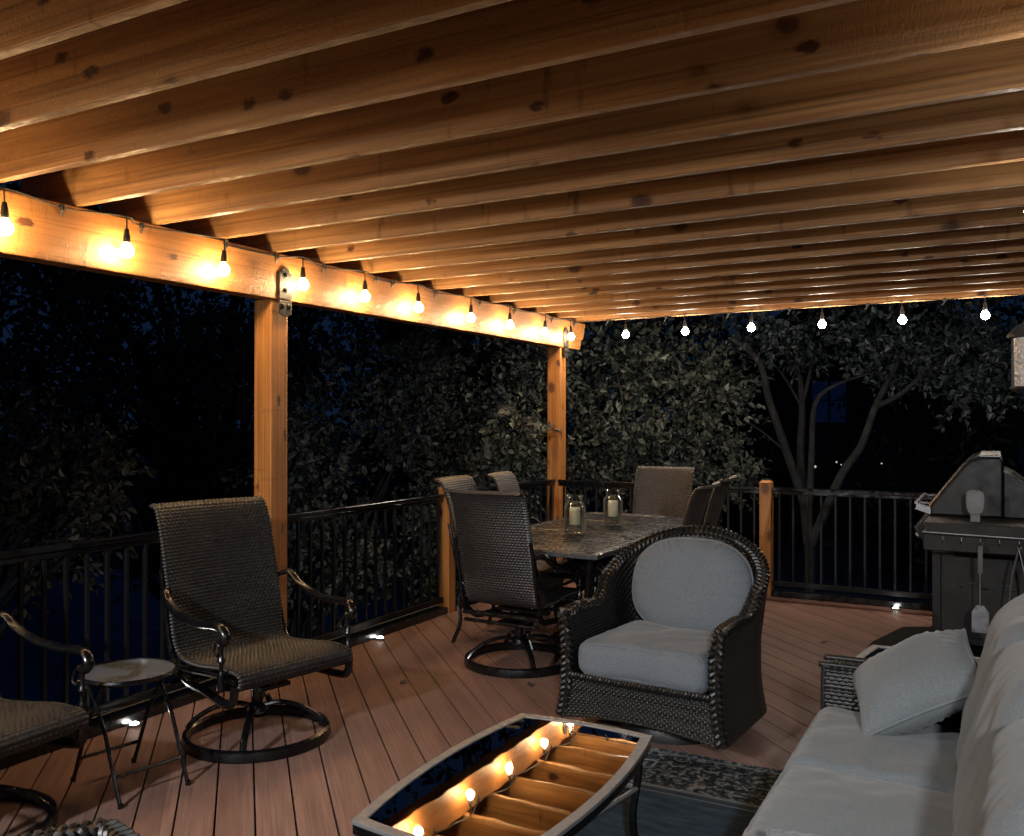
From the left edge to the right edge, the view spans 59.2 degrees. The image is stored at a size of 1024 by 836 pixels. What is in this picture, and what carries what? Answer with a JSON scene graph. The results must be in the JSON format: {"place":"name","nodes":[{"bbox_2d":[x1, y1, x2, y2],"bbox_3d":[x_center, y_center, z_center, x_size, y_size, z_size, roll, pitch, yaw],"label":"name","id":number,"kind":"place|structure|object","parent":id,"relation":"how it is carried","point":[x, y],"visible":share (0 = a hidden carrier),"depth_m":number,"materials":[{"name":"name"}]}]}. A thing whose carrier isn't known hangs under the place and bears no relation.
{"place":"outdoors","nodes":[
{"label":"outdoors","id":0,"kind":"place"},
{"bbox_2d":[0,569,407,706],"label":"pool water","id":1,"kind":"structure","parent":0,"point":[8,666],"depth_m":16.22,"materials":[{"name":"blue liquid"}]},
{"bbox_2d":[133,677,338,835],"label":"deck frame","id":2,"kind":"object","parent":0,"point":[253,780],"depth_m":3.86,"materials":[{"name":"black paint"}]},
{"bbox_2d":[92,595,465,718],"bbox_3d":[1.227,1.698,3.214,7.300,0.335,9.530,0,0,28],"label":"deck border","id":3,"kind":"object","parent":2,"relation":"attached to","point":[224,691],"depth_m":5.26,"materials":[{"name":"brown wood"}]},
{"bbox_2d":[0,579,931,835],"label":"deck floor","id":4,"kind":"structure","parent":0,"point":[389,730],"depth_m":4.35,"materials":[{"name":"brown wood"}]},
{"bbox_2d":[0,610,94,833],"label":"swivel chair","id":5,"kind":"object","parent":4,"relation":"on","point":[25,725],"visible":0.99,"depth_m":3.35,"materials":[{"name":"brown wicker"}]},
{"bbox_2d":[12,817,139,835],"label":"wicker ottoman","id":6,"kind":"object","parent":4,"relation":"on","point":[99,826],"visible":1,"depth_m":2.35,"materials":[{"name":"wicker"}]},
{"bbox_2d":[0,530,237,768],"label":"railing","id":7,"kind":"object","parent":4,"relation":"on","point":[120,718],"visible":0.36,"depth_m":4.33,"materials":[{"name":"black metal"}]},
{"bbox_2d":[70,657,190,809],"bbox_3d":[-1.585,1.277,3.731,0.428,0.472,0.390,0,0,38],"label":"side table","id":8,"kind":"object","parent":4,"relation":"on","point":[123,673],"visible":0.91,"depth_m":3.71,"materials":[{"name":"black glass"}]},
{"bbox_2d":[126,721,141,727],"bbox_3d":[-1.858,1.504,4.435,0.072,0.018,0.072,0,0,28],"label":"deck light","id":9,"kind":"object","parent":4,"relation":"on","point":[135,724],"visible":0.98,"depth_m":4.42,"materials":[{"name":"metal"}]},
{"bbox_2d":[149,496,356,763],"bbox_3d":[-1.259,0.964,4.324,0.820,1.102,0.770,0,0,40],"label":"swivel chair","id":10,"kind":"object","parent":4,"relation":"on","point":[221,597],"visible":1,"depth_m":4.35,"materials":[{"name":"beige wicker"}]},
{"bbox_2d":[287,494,447,646],"bbox_3d":[-0.978,1.053,6.240,0.115,0.929,1.810,0,0,28],"label":"railing","id":11,"kind":"object","parent":4,"relation":"on","point":[382,629],"visible":0.87,"depth_m":6.28,"materials":[{"name":"black metal"}]},
{"bbox_2d":[375,636,384,639],"bbox_3d":[-0.906,1.509,6.194,0.072,0.018,0.072,0,0,28],"label":"deck light","id":12,"kind":"object","parent":4,"relation":"on","point":[379,638],"visible":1,"depth_m":6.17,"materials":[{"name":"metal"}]},
{"bbox_2d":[438,486,454,613],"bbox_3d":[-0.510,1.037,7.073,0.100,1.009,0.100,0,0,28],"label":"rail post","id":13,"kind":"object","parent":4,"relation":"on","point":[446,576],"visible":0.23,"depth_m":7.03,"materials":[{"name":"brown wood"}]},
{"bbox_2d":[434,475,564,650],"bbox_3d":[-0.097,0.970,6.294,0.813,1.104,0.670,0,0,22],"label":"dining chair","id":14,"kind":"object","parent":4,"relation":"on","point":[554,579],"visible":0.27,"depth_m":6.19,"materials":[{"name":"brown wicker"}]},
{"bbox_2d":[455,479,555,610],"bbox_3d":[-0.048,1.058,7.959,0.115,0.929,1.900,0,0,28],"label":"railing","id":15,"kind":"object","parent":4,"relation":"on","point":[540,484],"visible":0.18,"depth_m":8.45,"materials":[{"name":"black metal"}]},
{"bbox_2d":[0,0,1023,629],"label":"pergola","id":16,"kind":"object","parent":4,"relation":"on","point":[562,162],"visible":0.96,"depth_m":3.63,"materials":[{"name":"brown wood"}]},
{"bbox_2d":[0,186,574,339],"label":"string lights","id":17,"kind":"object","parent":16,"relation":"hanging from","point":[126,250],"visible":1,"depth_m":4.85,"materials":[{"name":"black rubber"}]},
{"bbox_2d":[574,294,1023,337],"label":"string lights","id":18,"kind":"object","parent":16,"relation":"hanging from","point":[985,314],"visible":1,"depth_m":7.92,"materials":[{"name":"white glass"}]},
{"bbox_2d":[1006,322,1023,393],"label":"lantern","id":19,"kind":"object","parent":16,"relation":"hanging from","point":[1015,335],"visible":1,"depth_m":3.52,"materials":[{"name":"metal"}]},
{"bbox_2d":[444,488,584,678],"bbox_3d":[0.011,0.968,5.532,0.686,1.102,0.820,0,0,30],"label":"swivel chair","id":20,"kind":"object","parent":4,"relation":"on","point":[494,550],"visible":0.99,"depth_m":5.33,"materials":[{"name":"brown wicker"}]},
{"bbox_2d":[487,471,602,612],"bbox_3d":[0.241,0.972,6.852,0.813,1.104,0.670,0,0,16],"label":"dining chair","id":21,"kind":"object","parent":4,"relation":"on","point":[505,481],"visible":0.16,"depth_m":6.91,"materials":[{"name":"brown wicker"}]},
{"bbox_2d":[524,512,682,635],"bbox_3d":[0.568,1.159,6.387,1.020,0.745,2.220,0,0,28],"label":"dining table","id":22,"kind":"object","parent":4,"relation":"on","point":[598,539],"visible":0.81,"depth_m":6.09,"materials":[{"name":"stone"}]},
{"bbox_2d":[564,495,584,534],"bbox_3d":[0.425,0.654,6.101,0.142,0.262,0.142,0,0,28],"label":"glass jar","id":23,"kind":"object","parent":22,"relation":"on","point":[578,532],"visible":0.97,"depth_m":6.09,"materials":[{"name":"clear glass"}]},
{"bbox_2d":[569,507,579,524],"bbox_3d":[0.425,0.660,6.101,0.074,0.119,0.073,0,0,28],"label":"candle","id":24,"kind":"object","parent":23,"relation":"on","point":[574,515],"visible":1,"depth_m":6.07,"materials":[{"name":"beige wax"}]},
{"bbox_2d":[603,489,622,525],"bbox_3d":[0.742,0.656,6.624,0.142,0.262,0.142,0,0,28],"label":"glass jar","id":25,"kind":"object","parent":22,"relation":"on","point":[609,523],"visible":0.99,"depth_m":6.61,"materials":[{"name":"clear glass"}]},
{"bbox_2d":[608,500,617,516],"bbox_3d":[0.742,0.662,6.624,0.074,0.119,0.073,0,0,28],"label":"candle","id":26,"kind":"object","parent":25,"relation":"on","point":[612,508],"visible":1,"depth_m":6.59,"materials":[{"name":"beige wax"}]},
{"bbox_2d":[606,466,695,564],"bbox_3d":[1.186,0.975,7.555,0.670,1.104,0.813,0,0,26],"label":"dining chair","id":27,"kind":"object","parent":4,"relation":"on","point":[662,490],"visible":0.31,"depth_m":7.81,"materials":[{"name":"beige wicker"}]},
{"bbox_2d":[590,481,720,597],"bbox_3d":[0.946,0.971,5.928,0.813,1.104,0.670,0,0,24],"label":"dining chair","id":28,"kind":"object","parent":4,"relation":"on","point":[696,506],"visible":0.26,"depth_m":5.70,"materials":[{"name":"brown wicker"}]},
{"bbox_2d":[558,479,758,579],"bbox_3d":[1.305,1.060,8.274,1.940,0.929,0.115,0,0,28],"label":"railing","id":29,"kind":"object","parent":4,"relation":"on","point":[741,490],"visible":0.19,"depth_m":8.39,"materials":[{"name":"black metal"}]},
{"bbox_2d":[555,525,769,749],"bbox_3d":[0.794,1.044,4.450,0.870,0.947,0.929,0,0,32],"label":"wicker armchair","id":30,"kind":"object","parent":4,"relation":"on","point":[660,634],"visible":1,"depth_m":4.28,"materials":[{"name":"brown wicker"}]},
{"bbox_2d":[574,747,781,835],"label":"rug","id":31,"kind":"object","parent":4,"relation":"on","point":[683,794],"visible":0.21,"depth_m":3.57,"materials":[{"name":"grey fabric"}]},
{"bbox_2d":[351,713,651,835],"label":"coffee table","id":32,"kind":"object","parent":31,"relation":"on","point":[523,774],"visible":1,"depth_m":2.68,"materials":[{"name":"brown metal"}]},
{"bbox_2d":[742,594,1023,835],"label":"wicker sofa","id":33,"kind":"object","parent":31,"relation":"on","point":[960,773],"visible":0.9,"depth_m":2.44,"materials":[{"name":"grey fabric"}]},
{"bbox_2d":[853,628,977,735],"bbox_3d":[1.369,0.895,3.058,0.438,0.215,0.438,-31,2,19],"label":"throw pillow","id":34,"kind":"object","parent":33,"relation":"on","point":[916,682],"visible":0.91,"depth_m":2.93,"materials":[{"name":"grey fabric"}]},
{"bbox_2d":[703,475,737,527],"bbox_3d":[1.228,0.973,6.597,0.813,1.104,0.670,0,0,22],"label":"dining chair","id":35,"kind":"object","parent":4,"relation":"on","point":[713,517],"visible":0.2,"depth_m":6.34,"materials":[{"name":"brown wicker"}]},
{"bbox_2d":[759,480,772,595],"bbox_3d":[2.192,1.042,7.771,0.100,1.009,0.100,0,0,28],"label":"rail post","id":36,"kind":"object","parent":4,"relation":"on","point":[765,518],"visible":0.64,"depth_m":7.72,"materials":[{"name":"brown wood"}]},
{"bbox_2d":[771,487,937,610],"bbox_3d":[3.103,1.061,7.300,1.950,0.929,0.115,0,0,28],"label":"railing","id":37,"kind":"object","parent":4,"relation":"on","point":[863,600],"visible":0.69,"depth_m":7.46,"materials":[{"name":"black metal"}]},
{"bbox_2d":[856,645,979,663],"bbox_3d":[1.694,1.259,3.594,0.620,0.525,0.560,0,0,32],"label":"end table","id":38,"kind":"object","parent":4,"relation":"on","point":[871,651],"visible":0.1,"depth_m":3.85,"materials":[{"name":"brown metal"}]},
{"bbox_2d":[867,626,982,656],"bbox_3d":[3.204,1.520,6.005,1.480,0.006,1.380,0,0,28],"label":"grill mat","id":39,"kind":"object","parent":4,"relation":"on","point":[897,636],"visible":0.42,"depth_m":6.23,"materials":[{"name":"black rubber"}]},
{"bbox_2d":[914,451,1023,646],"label":"gas grill","id":40,"kind":"object","parent":39,"relation":"on","point":[950,534],"visible":0.94,"depth_m":5.76,"materials":[{"name":"black paint"}]},
{"bbox_2d":[966,490,984,521],"bbox_3d":[2.816,0.536,5.477,0.105,0.194,0.030,0,0,28],"label":"grill thermometer","id":41,"kind":"object","parent":40,"relation":"attached to","point":[975,503],"visible":1,"depth_m":5.47,"materials":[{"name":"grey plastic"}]},
{"bbox_2d":[972,542,988,633],"bbox_3d":[2.750,0.995,5.293,0.090,0.533,0.014,0,0,28],"label":"grill spatula","id":42,"kind":"object","parent":40,"relation":"hanging from","point":[980,618],"visible":0.99,"depth_m":5.29,"materials":[{"name":"metal"}]},
{"bbox_2d":[1008,544,1023,601],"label":"grill tongs","id":43,"kind":"object","parent":40,"relation":"hanging from","point":[1014,568],"visible":0.84,"depth_m":5.20,"materials":[{"name":"metal"}]},
{"bbox_2d":[0,431,1023,716],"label":"ground","id":44,"kind":"structure","parent":0,"point":[842,571],"depth_m":25.37,"materials":[{"name":"black"}]},
{"bbox_2d":[0,361,157,639],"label":"leafy tree","id":45,"kind":"object","parent":44,"relation":"on","point":[16,489],"visible":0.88,"depth_m":7.40,"materials":[{"name":"green plant"}]},
{"bbox_2d":[0,179,164,384],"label":"dark tree","id":46,"kind":"object","parent":44,"relation":"on","point":[14,265],"visible":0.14,"depth_m":13.71,"materials":[{"name":"green plant"}]},
{"bbox_2d":[0,276,188,577],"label":"tree","id":47,"kind":"object","parent":44,"relation":"on","point":[11,401],"visible":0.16,"depth_m":22.97,"materials":[{"name":"green plant"}]},
{"bbox_2d":[0,271,347,674],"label":"dark tree","id":48,"kind":"object","parent":44,"relation":"on","point":[195,374],"visible":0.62,"depth_m":11.62,"materials":[{"name":"green plant"}]},
{"bbox_2d":[37,288,325,570],"bbox_3d":[-9.496,0.320,25.660,8.774,9.841,7.033,0,0,2],"label":"tree","id":49,"kind":"object","parent":44,"relation":"on","point":[239,416],"visible":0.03,"depth_m":24.86,"materials":[{"name":"green plant"}]},
{"bbox_2d":[2,183,375,504],"bbox_3d":[-5.581,-1.427,16.506,8.747,11.147,5.372,0,0,5],"label":"dark tree","id":50,"kind":"object","parent":44,"relation":"on","point":[123,330],"visible":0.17,"depth_m":16.57,"materials":[{"name":"green plant"}]},
{"bbox_2d":[220,348,472,638],"bbox_3d":[-1.827,1.716,9.771,2.427,4.835,3.400,0,0,-23],"label":"leafy tree","id":51,"kind":"object","parent":44,"relation":"on","point":[303,439],"visible":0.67,"depth_m":9.21,"materials":[{"name":"green plant"}]},
{"bbox_2d":[228,294,477,571],"bbox_3d":[-3.855,0.173,24.943,7.990,10.132,7.135,0,0,-10],"label":"tree","id":52,"kind":"object","parent":44,"relation":"on","point":[390,337],"visible":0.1,"depth_m":24.20,"materials":[{"name":"green plant"}]},
{"bbox_2d":[182,300,738,584],"bbox_3d":[-0.528,0.719,14.481,9.225,6.850,4.351,0,0,-8],"label":"dark tree","id":53,"kind":"object","parent":44,"relation":"on","point":[341,352],"visible":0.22,"depth_m":14.58,"materials":[{"name":"green plant"}]},
{"bbox_2d":[348,327,608,613],"bbox_3d":[-0.353,1.380,9.842,2.868,5.508,3.397,0,0,-4],"label":"leafy tree","id":54,"kind":"object","parent":44,"relation":"on","point":[488,431],"visible":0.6,"depth_m":9.79,"materials":[{"name":"green plant"}]},
{"bbox_2d":[398,320,665,524],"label":"tree","id":55,"kind":"object","parent":44,"relation":"on","point":[568,425],"visible":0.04,"depth_m":26.21,"materials":[{"name":"green plant"}]},
{"bbox_2d":[387,310,795,434],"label":"dark tree","id":56,"kind":"object","parent":44,"relation":"on","point":[487,360],"visible":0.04,"depth_m":18.43,"materials":[{"name":"green plant"}]},
{"bbox_2d":[541,317,779,571],"bbox_3d":[1.543,1.255,10.872,3.157,5.775,2.827,0,0,-40],"label":"leafy tree","id":57,"kind":"object","parent":44,"relation":"on","point":[623,464],"visible":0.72,"depth_m":10.74,"materials":[{"name":"green plant"}]},
{"bbox_2d":[580,313,839,539],"bbox_3d":[5.781,-0.284,28.460,7.329,10.796,7.863,0,0,-8],"label":"tree","id":58,"kind":"object","parent":44,"relation":"on","point":[743,429],"visible":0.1,"depth_m":26.95,"materials":[{"name":"green plant"}]},
{"bbox_2d":[689,295,1023,591],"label":"multi stem tree","id":59,"kind":"object","parent":44,"relation":"on","point":[996,355],"visible":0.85,"depth_m":10.10,"materials":[{"name":"green plant"}]},
{"bbox_2d":[796,297,1023,591],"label":"tree","id":60,"kind":"object","parent":44,"relation":"on","point":[990,436],"visible":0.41,"depth_m":23.20,"materials":[{"name":"green plant"}]},
{"bbox_2d":[962,295,1023,377],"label":"tree","id":61,"kind":"object","parent":44,"relation":"on","point":[1007,312],"visible":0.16,"depth_m":23.39,"materials":[{"name":"green plant"}]},
{"bbox_2d":[0,181,1023,436],"label":"sky","id":62,"kind":"structure","parent":0,"point":[325,323],"materials":[{"name":"black"}]},
{"bbox_2d":[766,826,817,835],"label":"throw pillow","id":63,"kind":"object","parent":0,"point":[771,831],"visible":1,"depth_m":2.03,"materials":[{"name":"grey fabric"}]},
{"bbox_2d":[814,465,815,523],"bbox_3d":[6.385,2.575,18.995,0.055,3.160,0.055,0,0,-39],"label":"garden lamp","id":64,"kind":"object","parent":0,"point":[814,496],"visible":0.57,"depth_m":19.00,"materials":[{"name":"black metal"}]},
{"bbox_2d":[684,303,1018,542],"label":"neighbour house","id":65,"kind":"structure","parent":0,"point":[831,428],"depth_m":30.00,"materials":[{"name":"black"}]},
{"bbox_2d":[809,379,848,424],"bbox_3d":[10.553,-0.537,29.972,1.300,1.510,0.060,0,0,0],"label":"window","id":66,"kind":"structure","parent":65,"relation":"in","point":[825,415],"depth_m":29.99,"materials":[{"name":"blue glass"}]},
{"bbox_2d":[881,463,881,579],"bbox_3d":[9.430,2.654,22.994,0.037,3.027,0.037,0,0,6],"label":"garden lamp","id":67,"kind":"object","parent":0,"point":[881,524],"visible":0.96,"depth_m":22.98,"materials":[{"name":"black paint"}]}
]}

